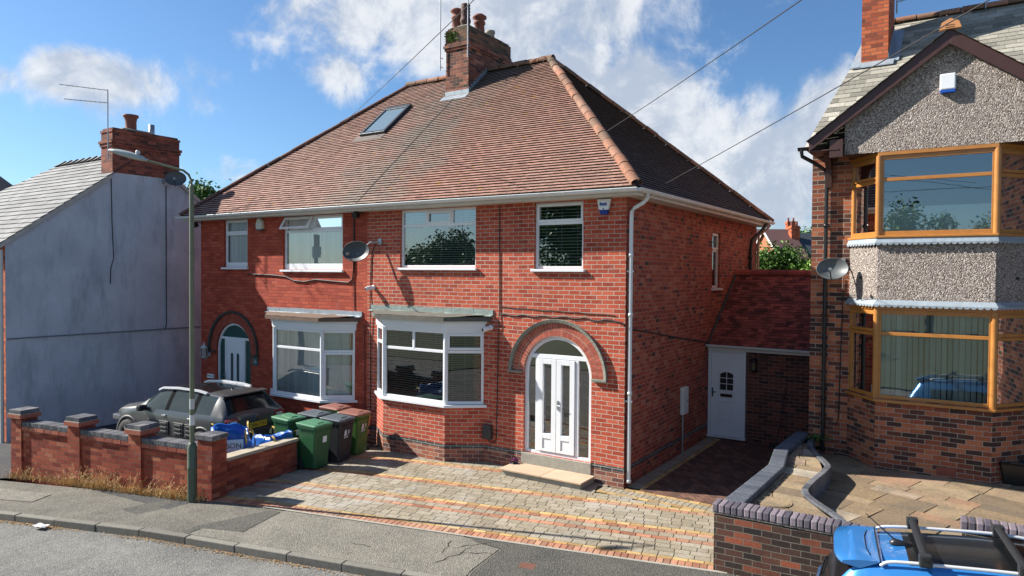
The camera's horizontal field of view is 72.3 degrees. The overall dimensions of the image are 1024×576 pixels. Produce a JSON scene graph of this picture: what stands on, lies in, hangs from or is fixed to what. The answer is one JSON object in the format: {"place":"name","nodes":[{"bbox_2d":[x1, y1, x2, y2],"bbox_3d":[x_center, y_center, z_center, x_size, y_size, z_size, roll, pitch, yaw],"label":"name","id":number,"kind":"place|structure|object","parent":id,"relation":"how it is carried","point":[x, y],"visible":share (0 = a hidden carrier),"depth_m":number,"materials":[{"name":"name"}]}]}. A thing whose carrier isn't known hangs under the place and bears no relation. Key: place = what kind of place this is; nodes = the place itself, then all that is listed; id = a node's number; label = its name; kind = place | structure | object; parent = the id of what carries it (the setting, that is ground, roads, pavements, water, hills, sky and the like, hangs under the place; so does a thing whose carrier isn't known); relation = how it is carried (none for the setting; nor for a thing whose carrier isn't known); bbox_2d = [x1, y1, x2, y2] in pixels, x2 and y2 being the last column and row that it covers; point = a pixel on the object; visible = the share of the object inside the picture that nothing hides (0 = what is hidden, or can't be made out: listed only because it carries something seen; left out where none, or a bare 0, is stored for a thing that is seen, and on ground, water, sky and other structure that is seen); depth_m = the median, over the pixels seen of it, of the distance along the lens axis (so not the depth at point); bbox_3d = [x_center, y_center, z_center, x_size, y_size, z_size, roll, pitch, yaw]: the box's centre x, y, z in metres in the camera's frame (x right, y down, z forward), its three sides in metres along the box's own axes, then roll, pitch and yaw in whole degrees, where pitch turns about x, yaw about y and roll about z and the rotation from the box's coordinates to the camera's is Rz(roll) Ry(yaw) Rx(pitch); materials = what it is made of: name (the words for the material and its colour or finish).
{"place":"outdoors","nodes":[
{"label":"outdoors","id":0,"kind":"place"},
{"bbox_2d":[0,520,359,575],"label":"road","id":1,"kind":"structure","parent":0,"point":[27,550],"depth_m":9.91,"materials":[{"name":"grey asphalt"}]},
{"bbox_2d":[0,520,361,575],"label":"leaf litter","id":2,"kind":"object","parent":1,"relation":"on","point":[250,557],"visible":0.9,"depth_m":10.29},
{"bbox_2d":[32,523,48,527],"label":"litter","id":3,"kind":"object","parent":2,"relation":"on","point":[42,525],"visible":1,"depth_m":11.23,"materials":[{"name":"grey paper"}]},
{"bbox_2d":[816,513,1023,575],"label":"parked car","id":4,"kind":"object","parent":1,"relation":"on","point":[863,551],"visible":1,"depth_m":6.34,"materials":[{"name":"blue paint"}]},
{"bbox_2d":[0,423,377,508],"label":"tarmac drive","id":5,"kind":"structure","parent":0,"point":[5,455],"depth_m":14.35,"materials":[{"name":"grey asphalt"}]},
{"bbox_2d":[1,464,205,502],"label":"dry grass","id":6,"kind":"structure","parent":5,"relation":"on","point":[106,486],"depth_m":12.99,"materials":[{"name":"plant"}]},
{"bbox_2d":[113,380,283,440],"bbox_3d":[-7.395,2.929,16.440,4.025,1.631,2.060,1,1,28],"label":"parked car","id":7,"kind":"object","parent":5,"relation":"on","point":[216,402],"visible":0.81,"depth_m":15.62,"materials":[{"name":"grey paint"}]},
{"bbox_2d":[207,421,254,452],"bbox_3d":[-5.503,3.163,13.707,0.874,1.061,0.898,0,1,-22],"label":"bulk bag","id":8,"kind":"object","parent":5,"relation":"on","point":[238,438],"visible":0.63,"depth_m":13.47,"materials":[{"name":"blue plastic"}]},
{"bbox_2d":[250,426,298,454],"bbox_3d":[-4.888,3.293,14.319,0.905,0.769,0.761,1,1,32],"label":"bulk bag","id":9,"kind":"object","parent":5,"relation":"on","point":[258,439],"visible":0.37,"depth_m":14.14,"materials":[{"name":"blue plastic"}]},
{"bbox_2d":[271,413,305,457],"bbox_3d":[-4.798,3.192,15.046,0.609,0.958,0.508,1,1,32],"label":"wheelie bin","id":10,"kind":"object","parent":5,"relation":"on","point":[284,422],"visible":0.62,"depth_m":14.88,"materials":[{"name":"green plastic"}]},
{"bbox_2d":[297,409,331,419],"bbox_3d":[-4.348,3.183,15.442,0.609,0.958,0.508,1,1,26],"label":"wheelie bin","id":11,"kind":"object","parent":5,"relation":"on","point":[313,413],"visible":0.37,"depth_m":15.28,"materials":[{"name":"grey plastic"}]},
{"bbox_2d":[319,403,351,413],"bbox_3d":[-4.095,3.173,16.233,0.609,0.958,0.508,1,1,28],"label":"wheelie bin","id":12,"kind":"object","parent":5,"relation":"on","point":[332,408],"visible":0.31,"depth_m":16.07,"materials":[{"name":"brown plastic"}]},
{"bbox_2d":[0,440,714,480],"bbox_3d":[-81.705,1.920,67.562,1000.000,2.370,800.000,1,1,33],"label":"ground","id":13,"kind":"structure","parent":0,"point":[530,442],"depth_m":14.69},
{"bbox_2d":[0,176,12,311],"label":"terrace house","id":14,"kind":"structure","parent":13,"relation":"on","point":[4,184],"depth_m":27.50,"materials":[{"name":"orange brick"}]},
{"bbox_2d":[0,114,200,442],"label":"end terrace house","id":15,"kind":"structure","parent":13,"relation":"on","point":[80,333],"depth_m":19.76,"materials":[{"name":"white paint"}]},
{"bbox_2d":[59,84,111,158],"bbox_3d":[-11.781,-4.590,19.407,1.257,1.953,0.240,0,1,-24],"label":"tv aerial","id":16,"kind":"object","parent":15,"relation":"attached to","point":[108,146],"visible":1,"depth_m":19.59,"materials":[{"name":"metal"}]},
{"bbox_2d":[110,178,113,283],"bbox_3d":[-11.283,-1.636,19.771,0.023,3.041,0.123,1,1,33],"label":"cable","id":17,"kind":"object","parent":15,"relation":"attached to","point":[112,230],"visible":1,"depth_m":19.76,"materials":[{"name":"grey rubber"}]},
{"bbox_2d":[165,186,166,328],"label":"cable","id":18,"kind":"object","parent":15,"relation":"attached to","point":[166,257],"visible":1,"depth_m":21.12,"materials":[{"name":"grey rubber"}]},
{"bbox_2d":[162,171,186,185],"bbox_3d":[-10.128,-3.262,20.777,0.755,0.465,0.509,0,1,1],"label":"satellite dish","id":19,"kind":"object","parent":15,"relation":"attached to","point":[175,178],"visible":1,"depth_m":20.96,"materials":[{"name":"grey metal"}]},
{"bbox_2d":[7,406,228,500],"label":"garden wall","id":20,"kind":"structure","parent":13,"relation":"on","point":[141,448],"depth_m":13.18,"materials":[{"name":"brick"}]},
{"bbox_2d":[184,172,230,199],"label":"background tree","id":21,"kind":"object","parent":13,"relation":"on","point":[202,191],"visible":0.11,"depth_m":60.77,"materials":[{"name":"green plant"}]},
{"bbox_2d":[0,510,438,575],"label":"kerb","id":22,"kind":"structure","parent":13,"relation":"on","point":[340,565],"depth_m":10.23,"materials":[{"name":"concrete"}]},
{"bbox_2d":[227,437,298,491],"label":"garden wall","id":23,"kind":"structure","parent":13,"relation":"on","point":[257,463],"depth_m":13.34,"materials":[{"name":"brick"}]},
{"bbox_2d":[174,3,511,413],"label":"semi detached house","id":24,"kind":"structure","parent":13,"relation":"on","point":[303,342],"depth_m":18.46,"materials":[{"name":"red brick"}]},
{"bbox_2d":[200,343,210,359],"bbox_3d":[-8.643,1.770,19.750,0.212,0.511,0.280,1,1,33],"label":"wall lantern","id":25,"kind":"object","parent":24,"relation":"attached to","point":[203,346],"depth_m":19.70,"materials":[{"name":"grey metal"}]},
{"bbox_2d":[223,339,245,384],"bbox_3d":[-7.641,2.446,19.302,0.870,2.050,0.122,1,1,33],"label":"door leaf","id":26,"kind":"structure","parent":24,"relation":"in","point":[235,350],"depth_m":19.29,"materials":[{"name":"white plastic"}]},
{"bbox_2d":[221,219,248,268],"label":"window","id":27,"kind":"structure","parent":24,"relation":"in","point":[238,233],"depth_m":19.32,"materials":[{"name":"white plastic"}]},
{"bbox_2d":[252,357,257,365],"bbox_3d":[-6.864,1.968,18.748,0.220,0.220,0.020,1,1,33],"label":"house number","id":28,"kind":"object","parent":24,"relation":"attached to","point":[254,361],"visible":1,"depth_m":18.75,"materials":[{"name":"teal"}]},
{"bbox_2d":[256,218,264,230],"bbox_3d":[-6.639,-1.678,18.483,0.259,0.324,0.120,1,1,33],"label":"alarm box","id":29,"kind":"object","parent":24,"relation":"attached to","point":[260,225],"visible":1,"depth_m":18.43,"materials":[{"name":"beige plastic"}]},
{"bbox_2d":[275,327,321,399],"bbox_3d":[-5.217,1.822,17.214,1.730,1.660,0.129,1,1,33],"label":"window","id":30,"kind":"structure","parent":24,"relation":"in","point":[297,351],"depth_m":17.28,"materials":[{"name":"clear glass"}]},
{"bbox_2d":[247,213,354,282],"bbox_3d":[-5.432,-0.977,17.752,4.025,1.666,0.043,1,1,33],"label":"cable","id":31,"kind":"object","parent":24,"relation":"attached to","point":[317,279],"visible":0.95,"depth_m":17.18,"materials":[{"name":"grey rubber"}]},
{"bbox_2d":[279,214,343,271],"bbox_3d":[-4.990,-1.105,17.496,2.280,1.415,0.324,1,1,33],"label":"window","id":32,"kind":"structure","parent":24,"relation":"in","point":[315,241],"depth_m":17.60,"materials":[{"name":"white plastic"}]},
{"bbox_2d":[323,331,354,399],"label":"window","id":33,"kind":"structure","parent":24,"relation":"in","point":[337,352],"depth_m":16.79,"materials":[{"name":"white plastic"}]},
{"bbox_2d":[352,211,362,218],"bbox_3d":[-3.622,-1.711,16.443,0.140,0.170,0.247,1,1,33],"label":"floodlight","id":34,"kind":"object","parent":24,"relation":"attached to","point":[355,214],"visible":1,"depth_m":16.37,"materials":[{"name":"black plastic"}]},
{"bbox_2d":[364,325,364,399],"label":"cable","id":35,"kind":"object","parent":24,"relation":"attached to","point":[364,362],"visible":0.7,"depth_m":16.53,"materials":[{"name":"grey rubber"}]},
{"bbox_2d":[352,104,411,141],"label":"roof window","id":36,"kind":"structure","parent":24,"relation":"in","point":[387,118],"depth_m":19.46,"materials":[{"name":"clear glass"}]},
{"bbox_2d":[346,0,473,120],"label":"overhead cable","id":37,"kind":"object","parent":24,"relation":"attached to","point":[420,51],"visible":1,"depth_m":10.82,"materials":[{"name":"grey rubber"}]},
{"bbox_2d":[440,0,442,70],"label":"tv aerial","id":38,"kind":"object","parent":24,"relation":"attached to","point":[440,37],"visible":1,"depth_m":19.39,"materials":[{"name":"metal"}]},
{"bbox_2d":[467,0,470,57],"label":"tv aerial","id":39,"kind":"object","parent":24,"relation":"attached to","point":[467,26],"visible":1,"depth_m":18.84,"materials":[{"name":"metal"}]},
{"bbox_2d":[352,54,774,488],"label":"semi detached house","id":40,"kind":"structure","parent":13,"relation":"on","point":[539,154],"depth_m":14.80,"materials":[{"name":"red brick"}]},
{"bbox_2d":[342,238,381,261],"bbox_3d":[-3.413,-0.867,16.083,0.863,0.551,0.555,0,1,-22],"label":"satellite dish","id":41,"kind":"object","parent":40,"relation":"attached to","point":[354,251],"visible":1,"depth_m":16.14,"materials":[{"name":"grey metal"}]},
{"bbox_2d":[370,243,374,427],"bbox_3d":[-3.273,1.122,16.382,0.167,4.323,0.038,1,1,33],"label":"cable","id":42,"kind":"object","parent":40,"relation":"attached to","point":[370,341],"visible":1,"depth_m":16.41,"materials":[{"name":"black plastic"}]},
{"bbox_2d":[377,325,381,393],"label":"window","id":43,"kind":"structure","parent":40,"relation":"in","point":[379,329],"depth_m":16.22,"materials":[{"name":"white plastic"}]},
{"bbox_2d":[385,327,443,403],"bbox_3d":[-2.092,1.647,15.162,1.740,1.540,0.111,1,1,33],"label":"window","id":44,"kind":"structure","parent":40,"relation":"in","point":[413,331],"depth_m":15.20,"materials":[{"name":"white plastic"}]},
{"bbox_2d":[396,206,476,269],"bbox_3d":[-1.617,-1.064,15.364,2.220,1.350,0.261,1,1,33],"label":"window","id":45,"kind":"structure","parent":40,"relation":"in","point":[451,223],"depth_m":15.43,"materials":[{"name":"white plastic"}]},
{"bbox_2d":[447,331,483,403],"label":"window","id":46,"kind":"structure","parent":40,"relation":"in","point":[452,350],"depth_m":14.73,"materials":[{"name":"white plastic"}]},
{"bbox_2d":[482,325,492,331],"bbox_3d":[-0.514,0.839,14.484,0.248,0.142,0.116,0,1,-34],"label":"security camera","id":47,"kind":"object","parent":40,"relation":"attached to","point":[487,328],"visible":1,"depth_m":14.44,"materials":[{"name":"white plastic"}]},
{"bbox_2d":[482,424,496,443],"bbox_3d":[-0.471,3.032,14.542,0.320,0.379,0.105,1,1,33],"label":"charging box","id":48,"kind":"object","parent":40,"relation":"attached to","point":[487,432],"visible":1,"depth_m":14.52,"materials":[{"name":"grey plastic"}]},
{"bbox_2d":[496,205,499,437],"bbox_3d":[-0.287,0.696,14.428,0.068,4.800,0.037,1,1,33],"label":"cable","id":49,"kind":"object","parent":40,"relation":"attached to","point":[498,318],"visible":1,"depth_m":14.41,"materials":[{"name":"black plastic"}]},
{"bbox_2d":[538,358,557,452],"bbox_3d":[0.706,2.321,13.902,0.405,1.837,0.062,1,1,33],"label":"door leaf","id":50,"kind":"structure","parent":40,"relation":"in","point":[546,441],"depth_m":13.91,"materials":[{"name":"white plastic"}]},
{"bbox_2d":[530,201,584,271],"bbox_3d":[0.928,-0.996,13.694,1.190,1.360,0.241,1,1,33],"label":"window","id":51,"kind":"structure","parent":40,"relation":"in","point":[552,222],"depth_m":13.76,"materials":[{"name":"white plastic"}]},
{"bbox_2d":[507,307,615,315],"bbox_3d":[0.837,0.451,13.701,2.601,0.097,0.013,1,1,33],"label":"cable","id":52,"kind":"object","parent":40,"relation":"attached to","point":[560,311],"visible":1,"depth_m":13.64,"materials":[{"name":"black plastic"}]},
{"bbox_2d":[499,313,624,326],"bbox_3d":[0.914,0.619,13.652,2.792,0.157,0.025,1,1,33],"label":"cable","id":53,"kind":"object","parent":40,"relation":"attached to","point":[564,317],"visible":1,"depth_m":13.59,"materials":[{"name":"black plastic"}]},
{"bbox_2d":[556,360,574,455],"bbox_3d":[1.031,2.329,13.647,0.402,1.837,0.134,1,1,33],"label":"door leaf","id":54,"kind":"structure","parent":40,"relation":"in","point":[565,445],"depth_m":13.67,"materials":[{"name":"white plastic"}]},
{"bbox_2d":[597,199,611,214],"bbox_3d":[1.718,-1.512,13.065,0.274,0.290,0.072,1,1,33],"label":"alarm box","id":55,"kind":"object","parent":40,"relation":"attached to","point":[604,206],"visible":1,"depth_m":13.03,"materials":[{"name":"white plastic"}]},
{"bbox_2d":[632,329,706,342],"bbox_3d":[3.426,1.032,14.956,0.025,0.626,4.613,1,1,33],"label":"cable","id":56,"kind":"object","parent":40,"relation":"attached to","point":[668,335],"visible":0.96,"depth_m":14.67,"materials":[{"name":"grey rubber"}]},
{"bbox_2d":[680,386,688,452],"bbox_3d":[3.821,2.923,15.559,0.091,1.460,0.320,1,1,33],"label":"meter box","id":57,"kind":"object","parent":40,"relation":"attached to","point":[684,396],"visible":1,"depth_m":15.48,"materials":[{"name":"white paint"}]},
{"bbox_2d":[680,386,688,414],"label":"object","id":58,"kind":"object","parent":57,"relation":"in","point":[684,391],"depth_m":15.44,"materials":[{"name":"white paint"}]},
{"bbox_2d":[607,0,801,130],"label":"overhead cable","id":59,"kind":"object","parent":40,"relation":"attached to","point":[716,58],"visible":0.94,"depth_m":8.21,"materials":[{"name":"grey rubber"}]},
{"bbox_2d":[711,233,722,290],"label":"window","id":60,"kind":"structure","parent":40,"relation":"in","point":[714,287],"depth_m":17.75,"materials":[{"name":"beige"}]},
{"bbox_2d":[662,0,988,185],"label":"overhead cable","id":61,"kind":"object","parent":40,"relation":"attached to","point":[846,81],"visible":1,"depth_m":7.33,"materials":[{"name":"grey rubber"}]},
{"bbox_2d":[706,269,810,444],"bbox_3d":[7.046,1.598,18.062,2.740,4.153,4.569,1,1,33],"label":"side extension","id":62,"kind":"object","parent":13,"relation":"on","point":[763,317],"visible":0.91,"depth_m":16.71,"materials":[{"name":"brick"}]},
{"bbox_2d":[711,352,742,437],"bbox_3d":[5.150,2.561,16.841,0.750,2.010,0.110,1,1,33],"label":"door","id":63,"kind":"structure","parent":62,"relation":"in","point":[726,368],"depth_m":16.85,"materials":[{"name":"white plastic"}]},
{"bbox_2d":[750,358,756,372],"bbox_3d":[5.668,1.828,16.450,0.155,0.340,0.176,1,1,33],"label":"wall lantern","id":64,"kind":"object","parent":62,"relation":"attached to","point":[753,365],"depth_m":16.40,"materials":[{"name":"black plastic"}]},
{"bbox_2d":[725,431,808,503],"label":"garden wall","id":65,"kind":"structure","parent":13,"relation":"on","point":[750,490],"depth_m":10.84,"materials":[{"name":"brick"}]},
{"bbox_2d":[756,230,808,259],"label":"distant house","id":66,"kind":"structure","parent":13,"relation":"on","point":[777,236],"depth_m":68.44,"materials":[{"name":"white paint"}]},
{"bbox_2d":[756,239,810,269],"bbox_3d":[10.159,0.659,26.839,3.186,5.055,2.342,1,1,33],"label":"garden shrub","id":67,"kind":"object","parent":13,"relation":"on","point":[781,258],"visible":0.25,"depth_m":26.38,"materials":[{"name":"green plant"}]},
{"bbox_2d":[788,221,811,258],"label":"distant house","id":68,"kind":"structure","parent":13,"relation":"on","point":[804,239],"depth_m":68.45,"materials":[{"name":"orange brick"}]},
{"bbox_2d":[712,498,888,575],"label":"garden wall","id":69,"kind":"structure","parent":13,"relation":"on","point":[753,540],"depth_m":9.01,"materials":[{"name":"brick"}]},
{"bbox_2d":[798,255,810,269],"bbox_3d":[10.883,1.059,25.483,1.575,4.581,1.714,0,1,-23],"label":"garden shrub","id":70,"kind":"object","parent":13,"relation":"on","point":[807,266],"visible":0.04,"depth_m":25.16,"materials":[{"name":"green plant"}]},
{"bbox_2d":[797,0,1023,483],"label":"bay gabled house","id":71,"kind":"structure","parent":13,"relation":"on","point":[917,201],"depth_m":12.17,"materials":[{"name":"brown brick"}]},
{"bbox_2d":[816,258,848,279],"bbox_3d":[6.001,-0.350,12.975,0.726,0.421,0.503,0,1,-16],"label":"satellite dish","id":72,"kind":"object","parent":71,"relation":"attached to","point":[832,268],"visible":1,"depth_m":13.05,"materials":[{"name":"grey metal"}]},
{"bbox_2d":[828,278,843,423],"bbox_3d":[6.163,1.205,13.342,0.239,2.778,0.020,1,1,33],"label":"cable","id":73,"kind":"object","parent":71,"relation":"attached to","point":[840,354],"visible":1,"depth_m":13.29,"materials":[{"name":"black plastic"}]},
{"bbox_2d":[851,157,878,237],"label":"window","id":74,"kind":"structure","parent":71,"relation":"in","point":[863,172],"depth_m":12.84,"materials":[{"name":"brown wood"}]},
{"bbox_2d":[848,307,883,395],"bbox_3d":[6.453,1.159,12.814,0.622,1.580,0.688,1,1,33],"label":"window","id":75,"kind":"structure","parent":71,"relation":"in","point":[861,319],"depth_m":12.89,"materials":[{"name":"brown wood"}]},
{"bbox_2d":[878,309,990,407],"bbox_3d":[7.203,1.181,12.007,1.720,1.580,0.152,1,1,33],"label":"window","id":76,"kind":"structure","parent":71,"relation":"in","point":[896,342],"depth_m":12.01,"materials":[{"name":"brown wood"}]},
{"bbox_2d":[879,147,994,235],"bbox_3d":[7.200,-1.608,11.913,1.720,1.400,0.065,1,1,33],"label":"window","id":77,"kind":"structure","parent":71,"relation":"in","point":[981,150],"depth_m":11.86,"materials":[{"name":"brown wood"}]},
{"bbox_2d":[940,73,955,93],"bbox_3d":[7.273,-3.416,11.701,0.230,0.315,0.098,1,1,33],"label":"alarm box","id":78,"kind":"object","parent":71,"relation":"attached to","point":[947,82],"visible":1,"depth_m":11.66,"materials":[{"name":"white plastic"}]},
{"bbox_2d":[997,313,1023,407],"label":"window","id":79,"kind":"structure","parent":71,"relation":"in","point":[1010,378],"depth_m":11.63,"materials":[{"name":"brown wood"}]},
{"bbox_2d":[1001,147,1023,233],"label":"window","id":80,"kind":"structure","parent":71,"relation":"in","point":[1012,195],"depth_m":11.56,"materials":[{"name":"brown wood"}]},
{"bbox_2d":[960,515,1023,542],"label":"garden wall","id":81,"kind":"structure","parent":13,"relation":"on","point":[973,523],"depth_m":8.66,"materials":[{"name":"brick"}]},
{"bbox_2d":[0,480,736,575],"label":"pavement","id":82,"kind":"structure","parent":0,"point":[79,503],"depth_m":11.76,"materials":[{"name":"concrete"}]},
{"bbox_2d":[0,488,50,501],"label":"pavement patch","id":83,"kind":"object","parent":82,"relation":"on","point":[15,495],"visible":1,"depth_m":12.79,"materials":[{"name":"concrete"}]},
{"bbox_2d":[108,149,196,502],"bbox_3d":[-6.193,0.678,12.096,1.506,6.121,0.180,0,1,0],"label":"street lamp","id":84,"kind":"object","parent":82,"relation":"on","point":[191,467],"visible":0.99,"depth_m":12.07,"materials":[{"name":"grey metal"}]},
{"bbox_2d":[122,499,278,533],"bbox_3d":[-5.126,3.710,11.562,2.749,0.065,1.423,1,1,33],"label":"pavement patch","id":85,"kind":"object","parent":82,"relation":"on","point":[241,523],"visible":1,"depth_m":11.23,"materials":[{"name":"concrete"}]},
{"bbox_2d":[190,511,497,575],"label":"pavement patch","id":86,"kind":"object","parent":82,"relation":"on","point":[415,550],"visible":1,"depth_m":10.27,"materials":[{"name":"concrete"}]},
{"bbox_2d":[354,540,495,561],"bbox_3d":[-1.214,3.733,9.941,2.183,0.001,0.785,0,1,-5],"label":"pavement crack","id":87,"kind":"object","parent":86,"relation":"on","point":[455,547],"visible":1,"depth_m":10.01,"materials":[{"name":"grey"}]},
{"bbox_2d":[264,506,726,572],"bbox_3d":[-0.660,3.719,10.531,7.450,0.004,0.055,1,1,20],"label":"pavement edging","id":88,"kind":"object","parent":82,"relation":"on","point":[502,540],"visible":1,"depth_m":10.32,"materials":[{"name":"concrete"}]},
{"bbox_2d":[469,537,734,575],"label":"pavement patch","id":89,"kind":"object","parent":82,"relation":"on","point":[507,559],"visible":1,"depth_m":9.48,"materials":[{"name":"grey asphalt"}]},
{"bbox_2d":[518,562,536,568],"bbox_3d":[0.210,3.757,9.474,0.220,0.012,0.180,1,1,20],"label":"stopcock cover","id":90,"kind":"object","parent":89,"relation":"on","point":[527,565],"visible":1,"depth_m":9.48,"materials":[{"name":"metal"}]},
{"bbox_2d":[226,437,717,568],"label":"driveway","id":91,"kind":"structure","parent":0,"point":[667,519],"depth_m":12.12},
{"bbox_2d":[296,418,332,468],"bbox_3d":[-4.024,3.169,14.254,0.609,0.958,0.508,1,1,30],"label":"wheelie bin","id":92,"kind":"object","parent":91,"relation":"on","point":[314,435],"visible":1,"depth_m":14.09,"materials":[{"name":"green plastic"}]},
{"bbox_2d":[319,413,354,461],"bbox_3d":[-3.692,3.161,14.800,0.609,0.958,0.508,1,1,27],"label":"wheelie bin","id":93,"kind":"object","parent":91,"relation":"on","point":[340,438],"visible":0.77,"depth_m":14.61,"materials":[{"name":"black plastic"}]},
{"bbox_2d":[337,408,370,453],"bbox_3d":[-3.480,3.156,15.436,0.609,0.958,0.508,1,1,24],"label":"wheelie bin","id":94,"kind":"object","parent":91,"relation":"on","point":[360,432],"visible":0.77,"depth_m":15.26,"materials":[{"name":"green plastic"}]},
{"bbox_2d":[499,462,594,489],"bbox_3d":[0.660,3.630,13.494,1.800,0.185,0.590,1,1,33],"label":"doorstep","id":95,"kind":"object","parent":91,"relation":"on","point":[564,478],"visible":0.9,"depth_m":13.34,"materials":[{"name":"stone"}]},
{"bbox_2d":[0,0,998,231],"label":"sky","id":96,"kind":"structure","parent":0,"point":[240,84],"materials":[{"name":"blue"}]},
{"bbox_2d":[639,438,773,504],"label":"alley paving","id":97,"kind":"structure","parent":0,"point":[723,468],"depth_m":14.03,"materials":[{"name":"brown brick"}]},
{"bbox_2d":[769,387,785,447],"bbox_3d":[6.104,2.965,16.098,0.293,1.378,0.296,1,1,33],"label":"broom","id":98,"kind":"object","parent":97,"relation":"on","point":[772,445],"visible":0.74,"depth_m":16.05,"materials":[{"name":"brown"}]},
{"bbox_2d":[756,218,795,240],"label":"distant house","id":99,"kind":"structure","parent":0,"point":[787,223],"depth_m":83.72,"materials":[{"name":"red"}]},
{"bbox_2d":[750,438,1023,535],"bbox_3d":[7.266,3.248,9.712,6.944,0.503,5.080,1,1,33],"label":"forecourt paving","id":100,"kind":"structure","parent":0,"point":[890,497],"depth_m":10.72,"materials":[{"name":"stone"}]},
{"bbox_2d":[756,496,791,507],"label":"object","id":101,"kind":"object","parent":100,"relation":"on","point":[775,502],"visible":1,"depth_m":9.69,"materials":[{"name":"stone"}]},
{"bbox_2d":[801,437,846,524],"bbox_3d":[4.857,3.086,11.221,0.515,0.320,5.165,1,1,20],"label":"path edging","id":102,"kind":"object","parent":100,"relation":"on","point":[815,487],"visible":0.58,"depth_m":10.80,"materials":[{"name":"grey concrete"}]},
{"bbox_2d":[805,433,832,440],"bbox_3d":[5.760,2.858,13.297,0.470,0.112,0.460,0,1,-14],"label":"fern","id":103,"kind":"object","parent":102,"relation":"on","point":[816,437],"visible":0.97,"depth_m":13.35,"materials":[{"name":"green plant"}]},
{"bbox_2d":[999,459,1023,486],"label":"planter","id":104,"kind":"object","parent":100,"relation":"on","point":[1012,473],"visible":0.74,"depth_m":11.44,"materials":[{"name":"black plastic"}]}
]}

